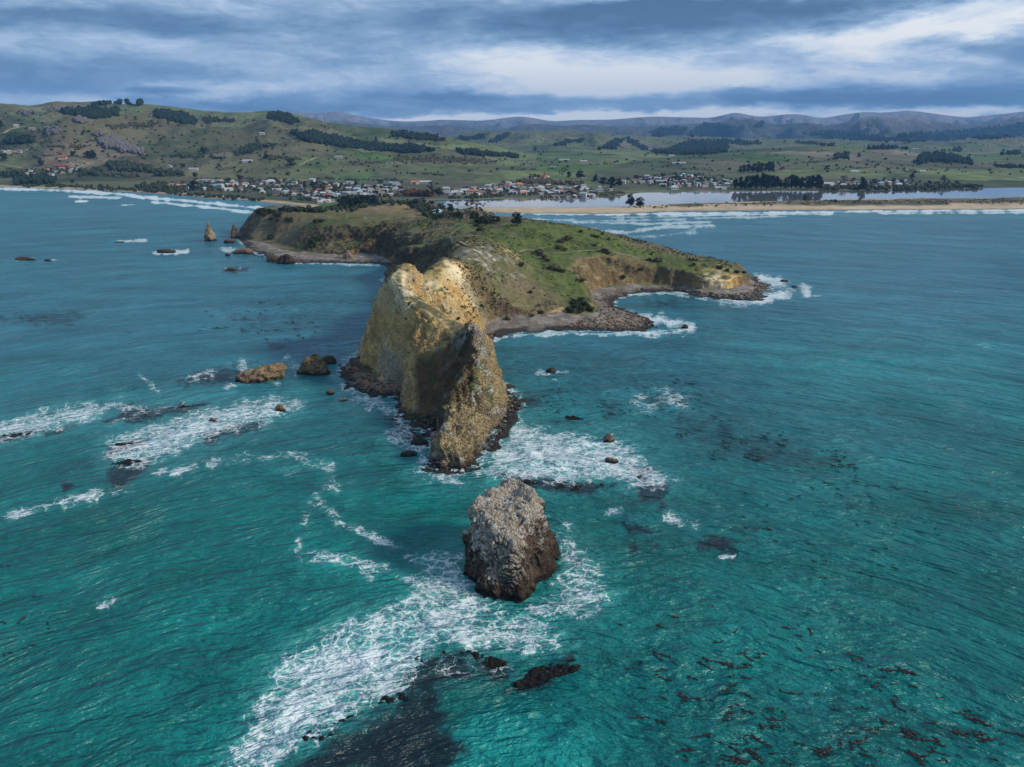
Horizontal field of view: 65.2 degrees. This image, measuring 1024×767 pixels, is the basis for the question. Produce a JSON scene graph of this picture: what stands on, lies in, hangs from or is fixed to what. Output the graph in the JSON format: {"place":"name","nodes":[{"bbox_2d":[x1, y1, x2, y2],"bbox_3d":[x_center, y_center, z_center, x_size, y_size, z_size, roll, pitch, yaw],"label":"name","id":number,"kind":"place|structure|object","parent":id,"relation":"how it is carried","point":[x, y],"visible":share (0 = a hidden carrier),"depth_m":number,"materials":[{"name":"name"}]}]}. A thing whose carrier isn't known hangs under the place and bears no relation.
{"place":"outdoors","nodes":[
{"label":"outdoors","id":0,"kind":"place"},
{"bbox_2d":[236,202,770,474],"bbox_3d":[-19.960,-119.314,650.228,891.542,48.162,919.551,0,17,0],"label":"headland","id":1,"kind":"structure","parent":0,"point":[429,357],"depth_m":459.06,"materials":[{"name":"plant"}]},
{"bbox_2d":[284,198,407,212],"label":"trees","id":2,"kind":"object","parent":1,"relation":"on","point":[360,205],"visible":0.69,"depth_m":835.97,"materials":[{"name":"green plant"}]},
{"bbox_2d":[343,250,354,258],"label":"sea rock","id":3,"kind":"object","parent":1,"relation":"on","point":[347,254],"visible":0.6,"depth_m":658.59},
{"bbox_2d":[406,199,446,218],"bbox_3d":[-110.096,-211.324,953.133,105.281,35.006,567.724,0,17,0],"label":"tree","id":4,"kind":"object","parent":1,"relation":"on","point":[421,207],"visible":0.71,"depth_m":819.47,"materials":[{"name":"green plant"}]},
{"bbox_2d":[251,249,771,474],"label":"shore stones","id":5,"kind":"object","parent":1,"relation":"on","point":[600,329],"visible":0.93,"depth_m":432.80,"materials":[{"name":"stone"}]},
{"bbox_2d":[510,212,521,224],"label":"pine tree","id":6,"kind":"object","parent":1,"relation":"on","point":[517,217],"visible":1,"depth_m":585.83,"materials":[{"name":"green plant"}]},
{"bbox_2d":[273,255,765,396],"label":"shore stones","id":7,"kind":"object","parent":1,"relation":"on","point":[368,390],"visible":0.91,"depth_m":432.50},
{"bbox_2d":[305,216,744,347],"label":"scrub","id":8,"kind":"object","parent":1,"relation":"on","point":[477,277],"visible":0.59,"depth_m":543.16,"materials":[{"name":"green plant"}]},
{"bbox_2d":[346,282,768,432],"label":"shore stones","id":9,"kind":"object","parent":1,"relation":"on","point":[712,295],"visible":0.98,"depth_m":452.69,"materials":[{"name":"stone"}]},
{"bbox_2d":[519,249,665,261],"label":"path","id":10,"kind":"structure","parent":1,"relation":"on","point":[520,251],"depth_m":546.69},
{"bbox_2d":[0,187,1023,766],"bbox_3d":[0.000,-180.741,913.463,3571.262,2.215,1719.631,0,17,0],"label":"sea","id":11,"kind":"structure","parent":0,"point":[250,577],"depth_m":222.01,"materials":[{"name":"liquid"}]},
{"bbox_2d":[15,256,35,260],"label":"sea rock","id":12,"kind":"object","parent":11,"relation":"in","point":[25,258],"visible":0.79,"depth_m":661.50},
{"bbox_2d":[112,459,141,464],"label":"reef ledge","id":13,"kind":"object","parent":11,"relation":"in","point":[127,462],"visible":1,"depth_m":255.44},
{"bbox_2d":[157,249,175,252],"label":"sea rock","id":14,"kind":"object","parent":11,"relation":"in","point":[166,251],"visible":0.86,"depth_m":702.08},
{"bbox_2d":[203,222,216,240],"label":"rock spire","id":15,"kind":"object","parent":11,"relation":"in","point":[209,235],"visible":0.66,"depth_m":780.12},
{"bbox_2d":[231,225,239,238],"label":"rock spire","id":16,"kind":"object","parent":11,"relation":"in","point":[234,233],"visible":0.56,"depth_m":801.01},
{"bbox_2d":[233,248,253,253],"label":"sea rock","id":17,"kind":"object","parent":11,"relation":"in","point":[243,251],"visible":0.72,"depth_m":696.34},
{"bbox_2d":[235,362,286,383],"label":"sea rock","id":18,"kind":"object","parent":11,"relation":"in","point":[268,372],"visible":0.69,"depth_m":337.58,"materials":[{"name":"stone"}]},
{"bbox_2d":[276,254,294,263],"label":"sea rock","id":19,"kind":"object","parent":11,"relation":"in","point":[285,259],"visible":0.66,"depth_m":642.70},
{"bbox_2d":[297,353,329,375],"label":"sea rock","id":20,"kind":"object","parent":11,"relation":"in","point":[314,365],"visible":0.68,"depth_m":348.43,"materials":[{"name":"stone"}]},
{"bbox_2d":[302,723,338,740],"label":"reef ledge","id":21,"kind":"object","parent":11,"relation":"in","point":[304,737],"visible":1,"depth_m":138.93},
{"bbox_2d":[321,355,336,364],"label":"sea rock","id":22,"kind":"object","parent":11,"relation":"in","point":[329,359],"visible":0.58,"depth_m":364.48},
{"bbox_2d":[377,692,405,703],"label":"reef ledge","id":23,"kind":"object","parent":11,"relation":"in","point":[388,700],"visible":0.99,"depth_m":148.26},
{"bbox_2d":[400,451,416,456],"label":"sea rock","id":24,"kind":"object","parent":11,"relation":"in","point":[408,453],"visible":1,"depth_m":260.42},
{"bbox_2d":[411,437,428,445],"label":"sea rock","id":25,"kind":"object","parent":11,"relation":"in","point":[416,441],"visible":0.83,"depth_m":269.80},
{"bbox_2d":[0,301,937,579],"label":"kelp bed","id":26,"kind":"object","parent":11,"relation":"in","point":[678,433],"visible":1,"depth_m":271.76,"materials":[{"name":"plant"}]},
{"bbox_2d":[458,651,483,661],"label":"reef ledge","id":27,"kind":"object","parent":11,"relation":"in","point":[475,655],"visible":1,"depth_m":160.75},
{"bbox_2d":[485,656,506,668],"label":"reef ledge","id":28,"kind":"object","parent":11,"relation":"in","point":[493,663],"visible":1,"depth_m":158.58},
{"bbox_2d":[462,478,561,603],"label":"sea stack","id":29,"kind":"object","parent":11,"relation":"in","point":[512,552],"visible":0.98,"depth_m":186.23,"materials":[{"name":"stone"}]},
{"bbox_2d":[513,672,545,687],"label":"reef ledge","id":30,"kind":"object","parent":11,"relation":"in","point":[531,680],"visible":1,"depth_m":153.17,"materials":[{"name":"stone"}]},
{"bbox_2d":[525,659,580,680],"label":"sea rock","id":31,"kind":"object","parent":11,"relation":"in","point":[562,670],"visible":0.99,"depth_m":156.54,"materials":[{"name":"stone"}]},
{"bbox_2d":[552,484,582,490],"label":"sea rock","id":32,"kind":"object","parent":11,"relation":"in","point":[575,488],"visible":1,"depth_m":236.78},
{"bbox_2d":[603,433,614,442],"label":"sea rock","id":33,"kind":"object","parent":11,"relation":"in","point":[608,437],"visible":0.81,"depth_m":271.85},
{"bbox_2d":[605,457,618,463],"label":"sea rock","id":34,"kind":"object","parent":11,"relation":"in","point":[611,460],"visible":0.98,"depth_m":254.78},
{"bbox_2d":[814,744,832,757],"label":"kelp frond","id":35,"kind":"object","parent":11,"relation":"on","point":[826,750],"visible":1,"depth_m":135.63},
{"bbox_2d":[0,101,1023,213],"bbox_3d":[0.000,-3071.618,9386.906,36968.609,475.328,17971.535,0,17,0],"label":"mainland","id":36,"kind":"structure","parent":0,"point":[770,134],"depth_m":2227.03,"materials":[{"name":"plant"}]},
{"bbox_2d":[0,169,19,177],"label":"tree belt","id":37,"kind":"object","parent":36,"relation":"on","point":[11,174],"visible":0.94,"depth_m":1815.77,"materials":[{"name":"green plant"}]},
{"bbox_2d":[3,133,34,143],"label":"tree belt","id":38,"kind":"object","parent":36,"relation":"on","point":[16,139],"visible":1,"depth_m":2024.70,"materials":[{"name":"green plant"}]},
{"bbox_2d":[17,109,36,115],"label":"bare wood","id":39,"kind":"object","parent":36,"relation":"on","point":[26,112],"visible":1,"depth_m":2457.30,"materials":[{"name":"grey plant"}]},
{"bbox_2d":[12,172,56,185],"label":"tree belt","id":40,"kind":"object","parent":36,"relation":"on","point":[25,178],"visible":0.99,"depth_m":1633.35,"materials":[{"name":"green plant"}]},
{"bbox_2d":[3,167,79,177],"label":"garden trees","id":41,"kind":"object","parent":36,"relation":"on","point":[42,169],"visible":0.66,"depth_m":1855.26,"materials":[{"name":"green plant"}]},
{"bbox_2d":[42,125,61,135],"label":"bare wood","id":42,"kind":"object","parent":36,"relation":"on","point":[55,129],"visible":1,"depth_m":2032.64,"materials":[{"name":"grey plant"}]},
{"bbox_2d":[42,104,76,111],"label":"bare wood","id":43,"kind":"object","parent":36,"relation":"on","point":[48,108],"visible":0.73,"depth_m":2543.17,"materials":[{"name":"grey plant"}]},
{"bbox_2d":[47,143,84,149],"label":"hill scrub","id":44,"kind":"object","parent":36,"relation":"on","point":[70,146],"visible":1,"depth_m":2010.30,"materials":[{"name":"green plant"}]},
{"bbox_2d":[73,115,88,123],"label":"bare wood","id":45,"kind":"object","parent":36,"relation":"on","point":[80,119],"visible":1,"depth_m":2075.68,"materials":[{"name":"grey plant"}]},
{"bbox_2d":[61,105,119,118],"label":"pine plantation","id":46,"kind":"object","parent":36,"relation":"on","point":[95,112],"visible":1,"depth_m":2213.85,"materials":[{"name":"green plant"}]},
{"bbox_2d":[78,166,102,176],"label":"tree belt","id":47,"kind":"object","parent":36,"relation":"on","point":[94,171],"visible":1,"depth_m":1834.43,"materials":[{"name":"green plant"}]},
{"bbox_2d":[87,100,111,106],"bbox_3d":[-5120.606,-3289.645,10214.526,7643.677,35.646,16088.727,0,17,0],"label":"pine plantation","id":48,"kind":"object","parent":36,"relation":"on","point":[102,102],"visible":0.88,"depth_m":2571.35,"materials":[{"name":"green plant"}]},
{"bbox_2d":[96,133,144,153],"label":"bare wood","id":49,"kind":"object","parent":36,"relation":"on","point":[110,141],"visible":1,"depth_m":2047.99,"materials":[{"name":"grey plant"}]},
{"bbox_2d":[103,170,145,177],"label":"tree belt","id":50,"kind":"object","parent":36,"relation":"on","point":[115,173],"visible":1,"depth_m":1790.35,"materials":[{"name":"green plant"}]},
{"bbox_2d":[113,98,143,105],"bbox_3d":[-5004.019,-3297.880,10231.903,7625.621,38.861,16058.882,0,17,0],"label":"pine plantation","id":51,"kind":"object","parent":36,"relation":"on","point":[139,101],"visible":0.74,"depth_m":2589.81,"materials":[{"name":"green plant"}]},
{"bbox_2d":[106,159,152,172],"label":"tree belt","id":52,"kind":"object","parent":36,"relation":"on","point":[127,165],"visible":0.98,"depth_m":1891.48,"materials":[{"name":"green plant"}]},
{"bbox_2d":[108,121,161,129],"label":"hill scrub","id":53,"kind":"object","parent":36,"relation":"on","point":[141,124],"visible":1,"depth_m":2267.90,"materials":[{"name":"green plant"}]},
{"bbox_2d":[23,182,264,200],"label":"coast scrub","id":54,"kind":"object","parent":36,"relation":"on","point":[100,186],"visible":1,"depth_m":1438.38,"materials":[{"name":"green plant"}]},
{"bbox_2d":[134,180,183,192],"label":"coast scrub","id":55,"kind":"object","parent":36,"relation":"on","point":[159,185],"visible":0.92,"depth_m":1483.91,"materials":[{"name":"green plant"}]},
{"bbox_2d":[150,166,197,176],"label":"tree belt","id":56,"kind":"object","parent":36,"relation":"on","point":[161,171],"visible":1,"depth_m":1783.20,"materials":[{"name":"green plant"}]},
{"bbox_2d":[154,108,197,125],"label":"pine plantation","id":57,"kind":"object","parent":36,"relation":"on","point":[176,116],"visible":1,"depth_m":2531.49,"materials":[{"name":"green plant"}]},
{"bbox_2d":[162,152,225,158],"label":"hill scrub","id":58,"kind":"object","parent":36,"relation":"on","point":[191,156],"visible":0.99,"depth_m":1976.63,"materials":[{"name":"green plant"}]},
{"bbox_2d":[189,180,198,191],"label":"pine tree","id":59,"kind":"object","parent":36,"relation":"on","point":[193,183],"visible":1,"depth_m":1404.56,"materials":[{"name":"green plant"}]},
{"bbox_2d":[202,115,234,123],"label":"hill scrub","id":60,"kind":"object","parent":36,"relation":"on","point":[208,120],"visible":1,"depth_m":2610.52,"materials":[{"name":"green plant"}]},
{"bbox_2d":[233,142,277,155],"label":"hill scrub","id":61,"kind":"object","parent":36,"relation":"on","point":[250,147],"visible":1,"depth_m":2059.01,"materials":[{"name":"green plant"}]},
{"bbox_2d":[3,109,513,174],"bbox_3d":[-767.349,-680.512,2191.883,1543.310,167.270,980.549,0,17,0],"label":"hill bushes","id":62,"kind":"object","parent":36,"relation":"on","point":[240,170],"visible":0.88,"depth_m":2039.65,"materials":[{"name":"green plant"}]},
{"bbox_2d":[167,178,359,200],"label":"garden trees","id":63,"kind":"object","parent":36,"relation":"on","point":[290,186],"visible":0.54,"depth_m":1443.35,"materials":[{"name":"green plant"}]},
{"bbox_2d":[195,176,359,180],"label":"hedgerow","id":64,"kind":"object","parent":36,"relation":"on","point":[252,178],"visible":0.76,"depth_m":1717.01,"materials":[{"name":"green plant"}]},
{"bbox_2d":[267,110,299,124],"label":"pine plantation","id":65,"kind":"object","parent":36,"relation":"on","point":[285,117],"visible":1,"depth_m":2567.90,"materials":[{"name":"green plant"}]},
{"bbox_2d":[267,153,301,159],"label":"hill scrub","id":66,"kind":"object","parent":36,"relation":"on","point":[276,157],"visible":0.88,"depth_m":1891.56,"materials":[{"name":"green plant"}]},
{"bbox_2d":[320,183,401,198],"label":"garden trees","id":67,"kind":"object","parent":36,"relation":"on","point":[380,194],"visible":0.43,"depth_m":1332.17,"materials":[{"name":"green plant"}]},
{"bbox_2d":[290,128,435,152],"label":"pine plantation","id":68,"kind":"object","parent":36,"relation":"on","point":[326,138],"visible":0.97,"depth_m":2354.32,"materials":[{"name":"green plant"}]},
{"bbox_2d":[391,129,445,141],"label":"pine plantation","id":69,"kind":"object","parent":36,"relation":"on","point":[412,135],"visible":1,"depth_m":2585.86,"materials":[{"name":"green plant"}]},
{"bbox_2d":[393,155,501,164],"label":"hill scrub","id":70,"kind":"object","parent":36,"relation":"on","point":[437,159],"visible":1,"depth_m":2018.48,"materials":[{"name":"green plant"}]},
{"bbox_2d":[459,133,484,140],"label":"native wood","id":71,"kind":"object","parent":36,"relation":"on","point":[476,137],"visible":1,"depth_m":4824.16,"materials":[{"name":"green plant"}]},
{"bbox_2d":[448,192,504,198],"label":"bank scrub","id":72,"kind":"object","parent":36,"relation":"on","point":[473,195],"visible":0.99,"depth_m":1295.97,"materials":[{"name":"green plant"}]},
{"bbox_2d":[455,147,518,157],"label":"pine plantation","id":73,"kind":"object","parent":36,"relation":"on","point":[472,151],"visible":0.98,"depth_m":2191.55,"materials":[{"name":"green plant"}]},
{"bbox_2d":[486,132,511,142],"bbox_3d":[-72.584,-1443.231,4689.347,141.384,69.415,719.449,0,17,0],"label":"native wood","id":74,"kind":"object","parent":36,"relation":"on","point":[497,138],"visible":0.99,"depth_m":4822.56,"materials":[{"name":"green plant"}]},
{"bbox_2d":[459,183,609,195],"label":"garden trees","id":75,"kind":"object","parent":36,"relation":"on","point":[528,193],"visible":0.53,"depth_m":1385.78,"materials":[{"name":"green plant"}]},
{"bbox_2d":[516,177,583,185],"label":"bank scrub","id":76,"kind":"object","parent":36,"relation":"on","point":[542,181],"visible":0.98,"depth_m":1593.33,"materials":[{"name":"green plant"}]},
{"bbox_2d":[554,137,585,145],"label":"native wood","id":77,"kind":"object","parent":36,"relation":"on","point":[563,143],"visible":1,"depth_m":4382.38,"materials":[{"name":"green plant"}]},
{"bbox_2d":[540,191,625,198],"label":"bank scrub","id":78,"kind":"object","parent":36,"relation":"on","point":[602,194],"visible":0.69,"depth_m":1348.35,"materials":[{"name":"green plant"}]},
{"bbox_2d":[597,136,629,149],"bbox_3d":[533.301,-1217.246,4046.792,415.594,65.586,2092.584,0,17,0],"label":"native wood","id":79,"kind":"object","parent":36,"relation":"on","point":[614,144],"visible":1,"depth_m":4438.32,"materials":[{"name":"green plant"}]},
{"bbox_2d":[625,193,634,205],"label":"pine tree","id":80,"kind":"object","parent":36,"relation":"on","point":[630,200],"visible":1,"depth_m":1128.16,"materials":[{"name":"green plant"}]},
{"bbox_2d":[635,197,644,205],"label":"pine tree","id":81,"kind":"object","parent":36,"relation":"on","point":[639,203],"visible":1,"depth_m":1101.93,"materials":[{"name":"green plant"}]},
{"bbox_2d":[627,138,653,152],"bbox_3d":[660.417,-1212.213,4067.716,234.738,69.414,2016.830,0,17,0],"label":"native wood","id":82,"kind":"object","parent":36,"relation":"on","point":[635,143],"visible":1,"depth_m":4568.91,"materials":[{"name":"green plant"}]},
{"bbox_2d":[649,125,687,136],"bbox_3d":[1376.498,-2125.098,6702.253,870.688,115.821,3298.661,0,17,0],"label":"native wood","id":83,"kind":"object","parent":36,"relation":"on","point":[664,131],"visible":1,"depth_m":8145.79,"materials":[{"name":"green plant"}]},
{"bbox_2d":[632,176,731,186],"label":"garden trees","id":84,"kind":"object","parent":36,"relation":"on","point":[668,184],"visible":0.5,"depth_m":1597.10,"materials":[{"name":"green plant"}]},
{"bbox_2d":[654,137,762,155],"bbox_3d":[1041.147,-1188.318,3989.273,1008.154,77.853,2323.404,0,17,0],"label":"native wood","id":85,"kind":"object","parent":36,"relation":"on","point":[706,147],"visible":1,"depth_m":4590.31,"materials":[{"name":"green plant"}]},
{"bbox_2d":[687,122,734,136],"bbox_3d":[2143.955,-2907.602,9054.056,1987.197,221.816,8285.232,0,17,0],"label":"native wood","id":86,"kind":"object","parent":36,"relation":"on","point":[715,129],"visible":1,"depth_m":8113.78,"materials":[{"name":"green plant"}]},
{"bbox_2d":[742,175,750,189],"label":"pine tree","id":87,"kind":"object","parent":36,"relation":"on","point":[746,185],"visible":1,"depth_m":1473.65,"materials":[{"name":"green plant"}]},
{"bbox_2d":[752,174,761,189],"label":"pine tree","id":88,"kind":"object","parent":36,"relation":"on","point":[757,179],"visible":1,"depth_m":1469.08,"materials":[{"name":"green plant"}]},
{"bbox_2d":[762,174,771,189],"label":"pine tree","id":89,"kind":"object","parent":36,"relation":"on","point":[767,179],"visible":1,"depth_m":1475.76,"materials":[{"name":"green plant"}]},
{"bbox_2d":[520,133,1023,174],"bbox_3d":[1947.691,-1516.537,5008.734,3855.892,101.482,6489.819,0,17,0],"label":"valley bushes","id":90,"kind":"object","parent":36,"relation":"on","point":[828,159],"visible":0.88,"depth_m":2408.35,"materials":[{"name":"green plant"}]},
{"bbox_2d":[783,177,789,187],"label":"pine tree","id":91,"kind":"object","parent":36,"relation":"on","point":[785,183],"visible":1,"depth_m":1483.31,"materials":[{"name":"green plant"}]},
{"bbox_2d":[788,174,795,188],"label":"pine tree","id":92,"kind":"object","parent":36,"relation":"on","point":[792,180],"visible":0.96,"depth_m":1490.97,"materials":[{"name":"green plant"}]},
{"bbox_2d":[803,176,812,189],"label":"pine tree","id":93,"kind":"object","parent":36,"relation":"on","point":[808,180],"visible":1,"depth_m":1475.36,"materials":[{"name":"green plant"}]},
{"bbox_2d":[783,140,834,145],"bbox_3d":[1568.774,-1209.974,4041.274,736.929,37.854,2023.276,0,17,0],"label":"native wood","id":94,"kind":"object","parent":36,"relation":"on","point":[821,143],"visible":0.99,"depth_m":4881.34,"materials":[{"name":"green plant"}]},
{"bbox_2d":[812,174,822,189],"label":"pine tree","id":95,"kind":"object","parent":36,"relation":"on","point":[817,178],"visible":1,"depth_m":1474.70,"materials":[{"name":"green plant"}]},
{"bbox_2d":[628,198,1023,207],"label":"dune scrub","id":96,"kind":"object","parent":36,"relation":"on","point":[1011,201],"visible":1,"depth_m":1168.10,"materials":[{"name":"green plant"}]},
{"bbox_2d":[833,150,849,159],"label":"native wood","id":97,"kind":"object","parent":36,"relation":"on","point":[843,155],"visible":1,"depth_m":2520.68,"materials":[{"name":"green plant"}]},
{"bbox_2d":[858,176,866,188],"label":"pine tree","id":98,"kind":"object","parent":36,"relation":"on","point":[864,183],"visible":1,"depth_m":1470.73,"materials":[{"name":"green plant"}]},
{"bbox_2d":[867,143,908,149],"bbox_3d":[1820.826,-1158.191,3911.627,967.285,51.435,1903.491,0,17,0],"label":"native wood","id":99,"kind":"object","parent":36,"relation":"on","point":[883,146],"visible":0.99,"depth_m":3076.30,"materials":[{"name":"green plant"}]},
{"bbox_2d":[821,182,983,190],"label":"bank scrub","id":100,"kind":"object","parent":36,"relation":"on","point":[894,188],"visible":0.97,"depth_m":1504.73,"materials":[{"name":"green plant"}]},
{"bbox_2d":[838,180,970,185],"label":"garden trees","id":101,"kind":"object","parent":36,"relation":"on","point":[925,184],"visible":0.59,"depth_m":1599.76,"materials":[{"name":"green plant"}]},
{"bbox_2d":[803,121,1023,142],"bbox_3d":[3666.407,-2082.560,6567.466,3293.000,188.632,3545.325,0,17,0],"label":"native wood","id":102,"kind":"object","parent":36,"relation":"on","point":[937,136],"visible":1,"depth_m":6873.80,"materials":[{"name":"green plant"}]},
{"bbox_2d":[913,150,973,164],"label":"native wood","id":103,"kind":"object","parent":36,"relation":"on","point":[923,157],"visible":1,"depth_m":2544.25,"materials":[{"name":"green plant"}]},
{"bbox_2d":[993,163,1023,167],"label":"native wood","id":104,"kind":"object","parent":36,"relation":"on","point":[1011,165],"visible":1,"depth_m":2195.99,"materials":[{"name":"green plant"}]},
{"bbox_2d":[1000,149,1020,154],"bbox_3d":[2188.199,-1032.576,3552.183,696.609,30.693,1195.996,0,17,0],"label":"native wood","id":105,"kind":"object","parent":36,"relation":"on","point":[1014,152],"visible":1,"depth_m":3021.38,"materials":[{"name":"green plant"}]},
{"bbox_2d":[0,0,1023,120],"label":"sky","id":106,"kind":"structure","parent":0,"point":[392,60],"materials":[{"name":"blue"}]},
{"bbox_2d":[443,188,1023,208],"bbox_3d":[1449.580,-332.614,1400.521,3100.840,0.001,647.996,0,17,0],"label":"estuary water","id":107,"kind":"structure","parent":0,"point":[657,198],"depth_m":1312.85,"materials":[{"name":"liquid"}]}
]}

